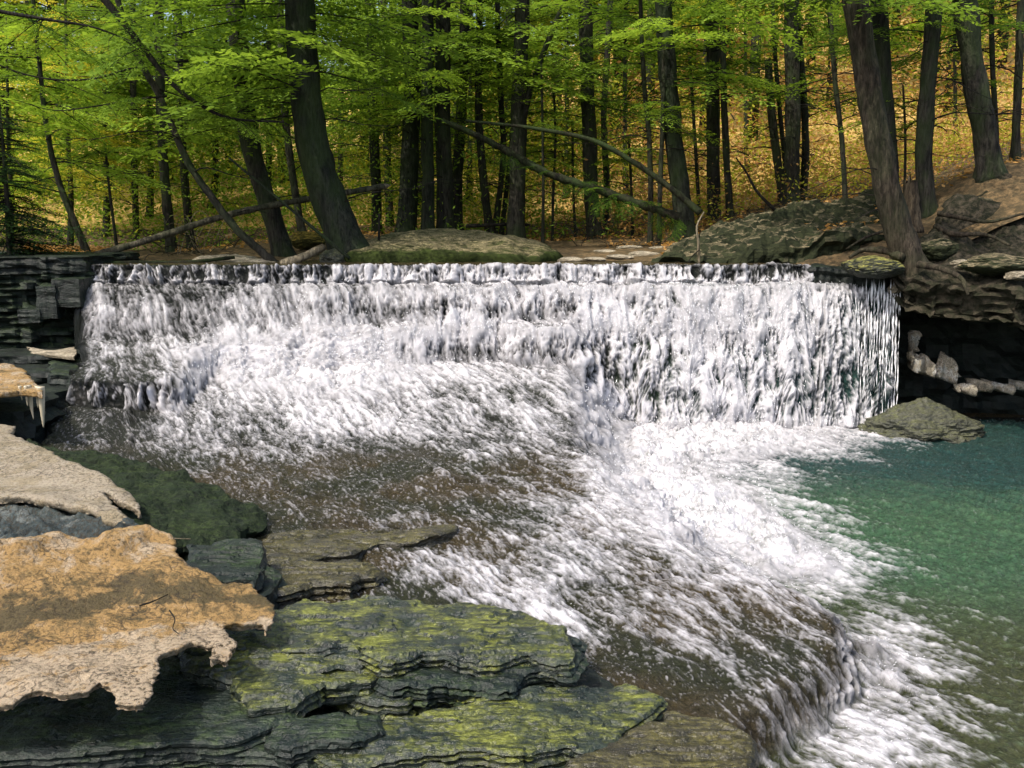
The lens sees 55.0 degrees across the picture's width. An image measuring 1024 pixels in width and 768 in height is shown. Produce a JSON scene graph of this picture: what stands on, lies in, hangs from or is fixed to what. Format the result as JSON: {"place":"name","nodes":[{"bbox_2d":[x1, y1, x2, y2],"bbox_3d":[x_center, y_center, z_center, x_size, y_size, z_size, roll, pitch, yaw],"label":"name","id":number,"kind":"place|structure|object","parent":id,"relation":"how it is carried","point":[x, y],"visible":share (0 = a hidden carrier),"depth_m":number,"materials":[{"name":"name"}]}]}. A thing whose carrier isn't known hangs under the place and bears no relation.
{"place":"outdoors","nodes":[
{"label":"outdoors","id":0,"kind":"place"},
{"bbox_2d":[45,262,894,444],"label":"waterfall","id":1,"kind":"structure","parent":0,"point":[120,382],"depth_m":12.10,"materials":[{"name":"white liquid"}]},
{"bbox_2d":[0,136,1023,266],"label":"forest floor","id":2,"kind":"structure","parent":0,"point":[1008,193],"depth_m":15.83,"materials":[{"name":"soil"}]},
{"bbox_2d":[0,16,91,234],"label":"tree","id":3,"kind":"object","parent":2,"relation":"on","point":[7,93],"visible":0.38,"depth_m":16.00,"materials":[{"name":"green plant"}]},
{"bbox_2d":[0,0,147,244],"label":"tree","id":4,"kind":"object","parent":2,"relation":"on","point":[70,182],"visible":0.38,"depth_m":17.81,"materials":[{"name":"green plant"}]},
{"bbox_2d":[0,0,190,251],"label":"tree","id":5,"kind":"object","parent":2,"relation":"on","point":[48,135],"visible":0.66,"depth_m":14.72,"materials":[{"name":"green plant"}]},
{"bbox_2d":[0,59,200,126],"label":"overhanging bough","id":6,"kind":"object","parent":5,"relation":"attached to","point":[75,80],"visible":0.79,"depth_m":12.84,"materials":[{"name":"green"}]},
{"bbox_2d":[37,141,159,245],"bbox_3d":[-6.376,-2.903,15.620,1.753,1.843,1.755,8,12,39],"label":"sapling","id":7,"kind":"object","parent":2,"relation":"on","point":[89,155],"visible":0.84,"depth_m":15.46,"materials":[{"name":"green plant"}]},
{"bbox_2d":[11,0,199,236],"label":"tree","id":8,"kind":"object","parent":2,"relation":"on","point":[106,200],"visible":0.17,"depth_m":20.90,"materials":[{"name":"green plant"}]},
{"bbox_2d":[40,0,203,239],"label":"tree","id":9,"kind":"object","parent":2,"relation":"on","point":[132,91],"visible":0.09,"depth_m":20.48,"materials":[{"name":"green plant"}]},
{"bbox_2d":[18,0,271,251],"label":"tree","id":10,"kind":"object","parent":2,"relation":"on","point":[167,210],"visible":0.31,"depth_m":17.46,"materials":[{"name":"green plant"}]},
{"bbox_2d":[47,0,278,261],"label":"tree","id":11,"kind":"object","parent":2,"relation":"on","point":[252,243],"visible":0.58,"depth_m":13.28,"materials":[{"name":"green plant"}]},
{"bbox_2d":[13,95,166,157],"bbox_3d":[-5.433,-3.419,12.939,2.278,0.787,1.251,4,10,25],"label":"overhanging bough","id":12,"kind":"object","parent":11,"relation":"attached to","point":[130,100],"visible":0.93,"depth_m":12.95,"materials":[{"name":"green"}]},
{"bbox_2d":[54,1,274,250],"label":"tree","id":13,"kind":"object","parent":2,"relation":"on","point":[186,192],"visible":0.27,"depth_m":19.46,"materials":[{"name":"green plant"}]},
{"bbox_2d":[92,183,390,252],"bbox_3d":[-4.045,-2.328,14.273,4.668,1.197,0.447,-4,10,-22],"label":"fallen pole","id":14,"kind":"object","parent":2,"relation":"on","point":[190,226],"visible":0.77,"depth_m":14.08,"materials":[{"name":"brown wood"}]},
{"bbox_2d":[126,0,377,256],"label":"tree","id":15,"kind":"object","parent":2,"relation":"on","point":[280,243],"visible":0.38,"depth_m":14.74,"materials":[{"name":"green plant"}]},
{"bbox_2d":[161,0,371,231],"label":"tree","id":16,"kind":"object","parent":2,"relation":"on","point":[300,223],"visible":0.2,"depth_m":17.51,"materials":[{"name":"green plant"}]},
{"bbox_2d":[61,0,498,252],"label":"tree","id":17,"kind":"object","parent":2,"relation":"on","point":[333,212],"visible":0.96,"depth_m":13.28,"materials":[{"name":"green plant"}]},
{"bbox_2d":[0,9,169,77],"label":"overhanging bough","id":18,"kind":"object","parent":17,"relation":"attached to","point":[55,34],"visible":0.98,"depth_m":11.67,"materials":[{"name":"green"}]},
{"bbox_2d":[76,0,292,146],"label":"overhanging bough","id":19,"kind":"object","parent":17,"relation":"attached to","point":[110,6],"visible":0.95,"depth_m":12.18,"materials":[{"name":"green"}]},
{"bbox_2d":[0,42,701,251],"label":"shaded undergrowth","id":20,"kind":"object","parent":2,"relation":"on","point":[223,197],"visible":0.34,"depth_m":19.82,"materials":[{"name":"green"}]},
{"bbox_2d":[274,0,473,233],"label":"tree","id":21,"kind":"object","parent":2,"relation":"on","point":[374,171],"visible":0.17,"depth_m":19.39,"materials":[{"name":"green plant"}]},
{"bbox_2d":[321,0,452,226],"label":"tree","id":22,"kind":"object","parent":2,"relation":"on","point":[390,205],"visible":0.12,"depth_m":21.42,"materials":[{"name":"green plant"}]},
{"bbox_2d":[318,0,505,231],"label":"tree","id":23,"kind":"object","parent":2,"relation":"on","point":[409,168],"visible":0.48,"depth_m":17.96,"materials":[{"name":"green plant"}]},
{"bbox_2d":[321,0,546,229],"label":"tree","id":24,"kind":"object","parent":2,"relation":"on","point":[427,163],"visible":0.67,"depth_m":17.24,"materials":[{"name":"green plant"}]},
{"bbox_2d":[321,0,564,228],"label":"tree","id":25,"kind":"object","parent":2,"relation":"on","point":[442,98],"visible":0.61,"depth_m":17.58,"materials":[{"name":"green plant"}]},
{"bbox_2d":[344,228,562,262],"bbox_3d":[-0.901,-1.960,14.964,3.311,0.797,3.539,0,9,0],"label":"mossy mound","id":26,"kind":"object","parent":2,"relation":"on","point":[443,245],"visible":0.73,"depth_m":13.51,"materials":[{"name":"plant"}]},
{"bbox_2d":[389,0,559,230],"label":"tree","id":27,"kind":"object","parent":2,"relation":"on","point":[458,170],"visible":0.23,"depth_m":19.40,"materials":[{"name":"green plant"}]},
{"bbox_2d":[391,0,579,233],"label":"tree","id":28,"kind":"object","parent":2,"relation":"on","point":[485,201],"visible":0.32,"depth_m":18.48,"materials":[{"name":"green plant"}]},
{"bbox_2d":[434,0,565,233],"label":"tree","id":29,"kind":"object","parent":2,"relation":"on","point":[499,195],"visible":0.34,"depth_m":18.62,"materials":[{"name":"green plant"}]},
{"bbox_2d":[434,0,620,238],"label":"tree","id":30,"kind":"object","parent":2,"relation":"on","point":[521,36],"visible":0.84,"depth_m":17.24,"materials":[{"name":"green plant"}]},
{"bbox_2d":[486,64,595,242],"bbox_3d":[0.645,-3.952,17.359,2.050,3.182,1.685,9,13,44],"label":"sapling","id":31,"kind":"object","parent":2,"relation":"on","point":[542,124],"visible":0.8,"depth_m":17.16,"materials":[{"name":"green plant"}]},
{"bbox_2d":[501,93,589,240],"bbox_3d":[0.666,-3.878,17.963,1.765,2.834,2.058,0,9,0],"label":"sapling","id":32,"kind":"object","parent":2,"relation":"on","point":[554,152],"visible":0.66,"depth_m":17.98,"materials":[{"name":"green plant"}]},
{"bbox_2d":[441,118,686,245],"bbox_3d":[0.905,-3.270,16.247,4.228,2.251,1.322,2,10,10],"label":"fallen log","id":33,"kind":"object","parent":2,"relation":"on","point":[662,213],"visible":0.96,"depth_m":15.99,"materials":[{"name":"brown plant"}]},
{"bbox_2d":[466,119,702,215],"bbox_3d":[1.154,-3.466,15.746,3.782,1.540,0.631,2,10,15],"label":"fallen pole","id":34,"kind":"object","parent":33,"relation":"on","point":[689,203],"visible":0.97,"depth_m":15.54,"materials":[{"name":"wood"}]},
{"bbox_2d":[478,0,706,239],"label":"tree","id":35,"kind":"object","parent":2,"relation":"on","point":[585,42],"visible":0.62,"depth_m":17.73,"materials":[{"name":"green plant"}]},
{"bbox_2d":[544,0,680,234],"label":"tree","id":36,"kind":"object","parent":2,"relation":"on","point":[603,112],"visible":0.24,"depth_m":19.75,"materials":[{"name":"green plant"}]},
{"bbox_2d":[531,0,743,242],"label":"tree","id":37,"kind":"object","parent":2,"relation":"on","point":[650,164],"visible":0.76,"depth_m":16.41,"materials":[{"name":"green plant"}]},
{"bbox_2d":[580,42,746,243],"bbox_3d":[2.441,-3.968,16.243,2.938,3.579,2.684,0,9,0],"label":"tree","id":38,"kind":"object","parent":2,"relation":"on","point":[661,149],"visible":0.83,"depth_m":16.01,"materials":[{"name":"green plant"}]},
{"bbox_2d":[542,0,811,240],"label":"tree","id":39,"kind":"object","parent":2,"relation":"on","point":[663,21],"visible":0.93,"depth_m":15.73,"materials":[{"name":"green plant"}]},
{"bbox_2d":[609,0,827,219],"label":"tree","id":40,"kind":"object","parent":2,"relation":"on","point":[713,110],"visible":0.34,"depth_m":17.38,"materials":[{"name":"green plant"}]},
{"bbox_2d":[637,0,805,217],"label":"tree","id":41,"kind":"object","parent":2,"relation":"on","point":[725,127],"visible":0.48,"depth_m":16.98,"materials":[{"name":"green plant"}]},
{"bbox_2d":[651,188,885,262],"bbox_3d":[3.964,-2.099,14.550,4.198,1.739,3.200,0,9,0],"label":"rock ledge","id":42,"kind":"object","parent":2,"relation":"on","point":[778,235],"visible":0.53,"depth_m":13.82,"materials":[{"name":"stone"}]},
{"bbox_2d":[685,0,853,204],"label":"tree","id":43,"kind":"object","parent":2,"relation":"on","point":[792,59],"visible":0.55,"depth_m":17.00,"materials":[{"name":"green plant"}]},
{"bbox_2d":[727,0,815,164],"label":"tree","id":44,"kind":"object","parent":2,"relation":"on","point":[779,108],"visible":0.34,"depth_m":18.02,"materials":[{"name":"green plant"}]},
{"bbox_2d":[694,0,859,200],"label":"tree","id":45,"kind":"object","parent":2,"relation":"on","point":[805,116],"visible":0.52,"depth_m":17.50,"materials":[{"name":"green plant"}]},
{"bbox_2d":[548,62,1023,241],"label":"golden undergrowth","id":46,"kind":"object","parent":2,"relation":"on","point":[963,145],"visible":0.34,"depth_m":18.59,"materials":[{"name":"yellow plant"}]},
{"bbox_2d":[730,60,855,203],"bbox_3d":[4.888,-4.301,17.057,2.210,2.617,1.220,-4,10,-22],"label":"tree","id":47,"kind":"object","parent":2,"relation":"on","point":[775,145],"visible":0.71,"depth_m":17.25,"materials":[{"name":"green plant"}]},
{"bbox_2d":[736,0,940,198],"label":"tree","id":48,"kind":"object","parent":2,"relation":"on","point":[835,89],"visible":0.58,"depth_m":15.94,"materials":[{"name":"green plant"}]},
{"bbox_2d":[784,0,981,179],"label":"tree","id":49,"kind":"object","parent":2,"relation":"on","point":[883,50],"visible":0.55,"depth_m":13.73,"materials":[{"name":"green plant"}]},
{"bbox_2d":[836,85,963,192],"bbox_3d":[5.892,-3.485,14.541,2.082,1.822,1.940,2,10,13],"label":"sapling","id":50,"kind":"object","parent":2,"relation":"on","point":[905,127],"visible":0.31,"depth_m":14.53,"materials":[{"name":"green plant"}]},
{"bbox_2d":[903,173,923,232],"bbox_3d":[5.295,-2.388,12.982,0.318,0.807,0.337,0,9,0],"label":"tree stump","id":51,"kind":"object","parent":2,"relation":"on","point":[911,195],"visible":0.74,"depth_m":12.90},
{"bbox_2d":[808,0,1019,218],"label":"tree","id":52,"kind":"object","parent":2,"relation":"on","point":[923,140],"visible":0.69,"depth_m":13.49,"materials":[{"name":"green plant"}]},
{"bbox_2d":[848,2,1023,138],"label":"tree","id":53,"kind":"object","parent":2,"relation":"on","point":[991,52],"visible":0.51,"depth_m":14.80,"materials":[{"name":"green plant"}]},
{"bbox_2d":[849,0,1023,182],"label":"tree","id":54,"kind":"object","parent":2,"relation":"on","point":[990,164],"visible":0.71,"depth_m":13.46,"materials":[{"name":"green plant"}]},
{"bbox_2d":[897,0,1023,161],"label":"tree","id":55,"kind":"object","parent":2,"relation":"on","point":[1015,150],"visible":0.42,"depth_m":14.62,"materials":[{"name":"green plant"}]},
{"bbox_2d":[0,0,1023,229],"bbox_3d":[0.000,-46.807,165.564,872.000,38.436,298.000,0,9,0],"label":"hill","id":56,"kind":"structure","parent":0,"point":[845,123],"depth_m":24.51,"materials":[{"name":"yellow plant"}]},
{"bbox_2d":[0,0,175,187],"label":"tree","id":57,"kind":"object","parent":56,"relation":"on","point":[31,60],"visible":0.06,"depth_m":25.01,"materials":[{"name":"green plant"}]},
{"bbox_2d":[53,0,239,216],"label":"tree","id":58,"kind":"object","parent":56,"relation":"on","point":[150,142],"visible":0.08,"depth_m":22.27,"materials":[{"name":"green plant"}]},
{"bbox_2d":[145,0,275,208],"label":"tree","id":59,"kind":"object","parent":56,"relation":"on","point":[215,160],"visible":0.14,"depth_m":23.38,"materials":[{"name":"green plant"}]},
{"bbox_2d":[0,0,1023,247],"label":"undergrowth","id":60,"kind":"object","parent":56,"relation":"on","point":[468,192],"visible":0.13,"depth_m":22.05,"materials":[{"name":"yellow plant"}]},
{"bbox_2d":[485,0,634,196],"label":"tree","id":61,"kind":"object","parent":56,"relation":"on","point":[566,43],"visible":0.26,"depth_m":22.92,"materials":[{"name":"green plant"}]},
{"bbox_2d":[558,0,695,192],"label":"tree","id":62,"kind":"object","parent":56,"relation":"on","point":[625,61],"visible":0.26,"depth_m":21.93,"materials":[{"name":"green plant"}]},
{"bbox_2d":[396,3,1023,229],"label":"bare shoots","id":63,"kind":"object","parent":56,"relation":"on","point":[616,181],"visible":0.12,"depth_m":22.26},
{"bbox_2d":[434,0,1023,229],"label":"dry undergrowth","id":64,"kind":"object","parent":56,"relation":"on","point":[820,84],"visible":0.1,"depth_m":23.19,"materials":[{"name":"yellow plant"}]},
{"bbox_2d":[41,258,1023,742],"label":"stream water","id":65,"kind":"structure","parent":0,"point":[681,622],"depth_m":6.92,"materials":[{"name":"liquid"}]},
{"bbox_2d":[270,559,385,608],"bbox_3d":[-1.247,1.254,6.195,0.874,0.173,0.656,0,9,0],"label":"rock slab","id":66,"kind":"object","parent":65,"relation":"in","point":[344,579],"visible":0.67,"depth_m":6.16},
{"bbox_2d":[253,524,458,566],"bbox_3d":[-1.076,1.136,6.973,1.488,0.159,0.686,-4,10,-25],"label":"rock slab","id":67,"kind":"object","parent":65,"relation":"in","point":[325,545],"visible":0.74,"depth_m":6.88,"materials":[{"name":"stone"}]},
{"bbox_2d":[591,380,1023,767],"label":"pool water","id":68,"kind":"structure","parent":0,"point":[930,534],"depth_m":7.62,"materials":[{"name":"liquid"}]},
{"bbox_2d":[93,268,956,767],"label":"spray","id":69,"kind":"object","parent":68,"relation":"on","point":[887,316],"visible":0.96,"depth_m":12.17,"materials":[{"name":"white"}]},
{"bbox_2d":[857,397,985,443],"bbox_3d":[4.984,0.510,11.982,1.492,0.709,1.024,0,9,0],"label":"boulder","id":70,"kind":"object","parent":68,"relation":"in","point":[926,419],"visible":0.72,"depth_m":11.71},
{"bbox_2d":[891,173,1023,330],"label":"earth bank","id":71,"kind":"structure","parent":0,"point":[991,299],"depth_m":11.99,"materials":[{"name":"stone"}]},
{"bbox_2d":[676,0,987,293],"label":"tree","id":72,"kind":"object","parent":71,"relation":"on","point":[900,232],"visible":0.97,"depth_m":11.89,"materials":[{"name":"brown plant"}]},
{"bbox_2d":[921,238,958,261],"bbox_3d":[5.360,-1.681,12.393,0.576,0.317,0.428,0,9,0],"label":"boulder","id":73,"kind":"object","parent":71,"relation":"on","point":[939,249],"visible":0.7,"depth_m":12.25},
{"bbox_2d":[957,253,1023,275],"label":"boulder","id":74,"kind":"object","parent":71,"relation":"on","point":[991,264],"visible":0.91,"depth_m":11.32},
{"bbox_3d":[-5.300,1.126,7.281,6.913,0.728,4.561,0,9,0],"label":"ice heap base","id":75,"kind":"object","parent":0,"visible":0},
{"bbox_2d":[0,503,138,538],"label":"rock","id":76,"kind":"object","parent":75,"relation":"on","point":[22,520],"visible":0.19,"depth_m":6.32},
{"bbox_2d":[26,438,266,560],"bbox_3d":[-3.285,0.902,7.812,4.050,0.574,1.458,9,13,43],"label":"mossy rock","id":77,"kind":"object","parent":75,"relation":"on","point":[181,503],"visible":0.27,"depth_m":7.19,"materials":[{"name":"stone"}]},
{"bbox_2d":[0,424,141,526],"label":"rock slab","id":78,"kind":"object","parent":77,"relation":"on","point":[36,475],"visible":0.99,"depth_m":6.86,"materials":[{"name":"stone"}]},
{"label":"bedrock","id":79,"kind":"structure","parent":0,"visible":0},
{"bbox_2d":[13,363,49,383],"bbox_3d":[-7.002,-0.084,11.961,5.166,0.442,2.252,0,9,0],"label":"rock ledge","id":80,"kind":"object","parent":79,"relation":"on","point":[38,373],"visible":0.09,"depth_m":11.10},
{"bbox_2d":[47,358,80,386],"bbox_3d":[-5.023,-0.061,11.424,0.704,0.369,1.405,-4,10,-22],"label":"rock block","id":81,"kind":"object","parent":80,"relation":"on","point":[59,376],"visible":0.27,"depth_m":11.05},
{"bbox_2d":[0,383,68,444],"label":"rock ledge","id":82,"kind":"object","parent":79,"relation":"on","point":[15,411],"visible":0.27,"depth_m":9.86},
{"bbox_2d":[0,363,44,427],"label":"rock ledge","id":83,"kind":"object","parent":82,"relation":"on","point":[15,381],"visible":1,"depth_m":9.28,"materials":[{"name":"beige"}]},
{"bbox_2d":[0,346,79,363],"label":"rock ledge","id":84,"kind":"object","parent":79,"relation":"on","point":[16,355],"visible":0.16,"depth_m":11.67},
{"bbox_2d":[0,271,95,348],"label":"rock ledge","id":85,"kind":"object","parent":84,"relation":"on","point":[17,291],"visible":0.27,"depth_m":12.22,"materials":[{"name":"stone"}]},
{"bbox_2d":[35,284,65,318],"bbox_3d":[-5.692,-1.036,12.252,0.261,0.423,0.522,0,9,0],"label":"rock block","id":86,"kind":"object","parent":85,"relation":"attached to","point":[46,304],"visible":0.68,"depth_m":12.02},
{"bbox_2d":[0,251,139,274],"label":"rock ledge","id":87,"kind":"object","parent":85,"relation":"on","point":[48,263],"visible":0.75,"depth_m":12.23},
{"bbox_2d":[0,105,102,256],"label":"tree","id":88,"kind":"object","parent":87,"relation":"on","point":[10,242],"visible":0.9,"depth_m":12.69,"materials":[{"name":"green plant"}]},
{"bbox_2d":[51,276,94,306],"bbox_3d":[-5.474,-1.152,12.285,0.370,0.362,0.522,0,9,0],"label":"rock block","id":89,"kind":"object","parent":85,"relation":"attached to","point":[71,291],"visible":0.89,"depth_m":12.05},
{"bbox_2d":[176,656,613,717],"bbox_3d":[-0.721,1.728,4.916,2.665,0.345,1.872,0,9,0],"label":"rock ledge","id":90,"kind":"object","parent":79,"relation":"on","point":[592,679],"visible":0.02,"depth_m":5.06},
{"bbox_2d":[257,565,286,609],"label":"rock slab","id":91,"kind":"object","parent":90,"relation":"on","point":[274,581],"visible":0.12,"depth_m":5.89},
{"bbox_2d":[186,538,267,590],"bbox_3d":[-1.743,1.209,6.003,0.512,0.375,0.842,-3,10,-17],"label":"rock slab","id":92,"kind":"object","parent":91,"relation":"on","point":[239,560],"visible":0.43,"depth_m":6.01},
{"bbox_2d":[331,681,555,720],"bbox_3d":[-0.332,1.529,4.910,1.271,0.154,0.582,0,9,0],"label":"rock slab","id":93,"kind":"object","parent":90,"relation":"on","point":[383,708],"visible":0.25,"depth_m":4.69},
{"bbox_2d":[372,635,589,708],"bbox_3d":[-0.348,1.440,5.002,1.490,0.191,0.727,0,9,0],"label":"rock slab","id":94,"kind":"object","parent":93,"relation":"on","point":[426,686],"visible":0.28,"depth_m":4.75,"materials":[{"name":"stone"}]},
{"bbox_2d":[225,594,575,682],"bbox_3d":[-0.607,1.328,5.225,1.876,0.174,0.978,0,9,0],"label":"rock slab","id":95,"kind":"object","parent":94,"relation":"on","point":[393,637],"visible":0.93,"depth_m":5.07,"materials":[{"name":"stone"}]},
{"bbox_2d":[475,764,565,767],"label":"rock slab","id":96,"kind":"object","parent":90,"relation":"on","point":[484,766],"visible":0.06,"depth_m":4.25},
{"bbox_2d":[313,683,667,767],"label":"rock slab","id":97,"kind":"object","parent":96,"relation":"on","point":[535,726],"visible":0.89,"depth_m":4.42,"materials":[{"name":"stone"}]},
{"bbox_2d":[564,710,758,767],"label":"rock slab","id":98,"kind":"object","parent":90,"relation":"on","point":[674,739],"visible":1,"depth_m":4.30,"materials":[{"name":"stone"}]},
{"bbox_2d":[891,300,1023,414],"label":"rock wall","id":99,"kind":"structure","parent":79,"relation":"on","point":[993,351],"depth_m":13.12,"materials":[{"name":"stone"}]},
{"bbox_2d":[807,263,903,296],"bbox_3d":[5.894,-1.511,13.049,4.296,0.734,1.954,0,9,0],"label":"rock ledge","id":100,"kind":"object","parent":99,"relation":"on","point":[823,273],"visible":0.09,"depth_m":12.44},
{"bbox_2d":[841,255,904,278],"bbox_3d":[4.453,-1.442,12.142,0.763,0.293,0.676,0,9,0],"label":"mossy boulder","id":101,"kind":"object","parent":100,"relation":"on","point":[875,267],"visible":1,"depth_m":11.90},
{"bbox_2d":[907,351,960,383],"bbox_3d":[5.435,-0.202,12.584,0.626,0.401,0.373,0,9,0],"label":"ice crust","id":102,"kind":"object","parent":99,"relation":"attached to","point":[944,367],"visible":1,"depth_m":12.54},
{"bbox_2d":[952,378,1023,396],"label":"ice crust","id":103,"kind":"object","parent":99,"relation":"attached to","point":[972,386],"visible":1,"depth_m":12.30},
{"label":"rock slab","id":104,"kind":"object","parent":79,"relation":"on","visible":0},
{"bbox_2d":[52,743,317,767],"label":"rock slab","id":105,"kind":"object","parent":104,"relation":"on","point":[257,756],"visible":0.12,"depth_m":4.28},
{"bbox_2d":[0,656,307,767],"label":"rock slab","id":106,"kind":"object","parent":105,"relation":"on","point":[178,717],"visible":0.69,"depth_m":4.37,"materials":[{"name":"stone"}]},
{"bbox_2d":[176,642,364,689],"bbox_3d":[-1.235,1.412,4.928,1.048,0.168,0.434,0,9,0],"label":"rock slab","id":107,"kind":"object","parent":106,"relation":"on","point":[197,668],"visible":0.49,"depth_m":4.82,"materials":[{"name":"stone"}]},
{"bbox_2d":[0,524,274,711],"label":"rock slab","id":108,"kind":"object","parent":107,"relation":"on","point":[76,621],"visible":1,"depth_m":4.89,"materials":[{"name":"stone"}]},
{"bbox_2d":[229,662,378,717],"bbox_3d":[-0.990,1.458,4.782,0.736,0.168,0.484,-6,11,-32],"label":"rock slab","id":109,"kind":"object","parent":106,"relation":"on","point":[255,691],"visible":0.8,"depth_m":4.65,"materials":[{"name":"stone"}]},
{"bbox_2d":[264,712,384,767],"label":"rock slab","id":110,"kind":"object","parent":104,"relation":"on","point":[290,742],"visible":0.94,"depth_m":4.31,"materials":[{"name":"stone"}]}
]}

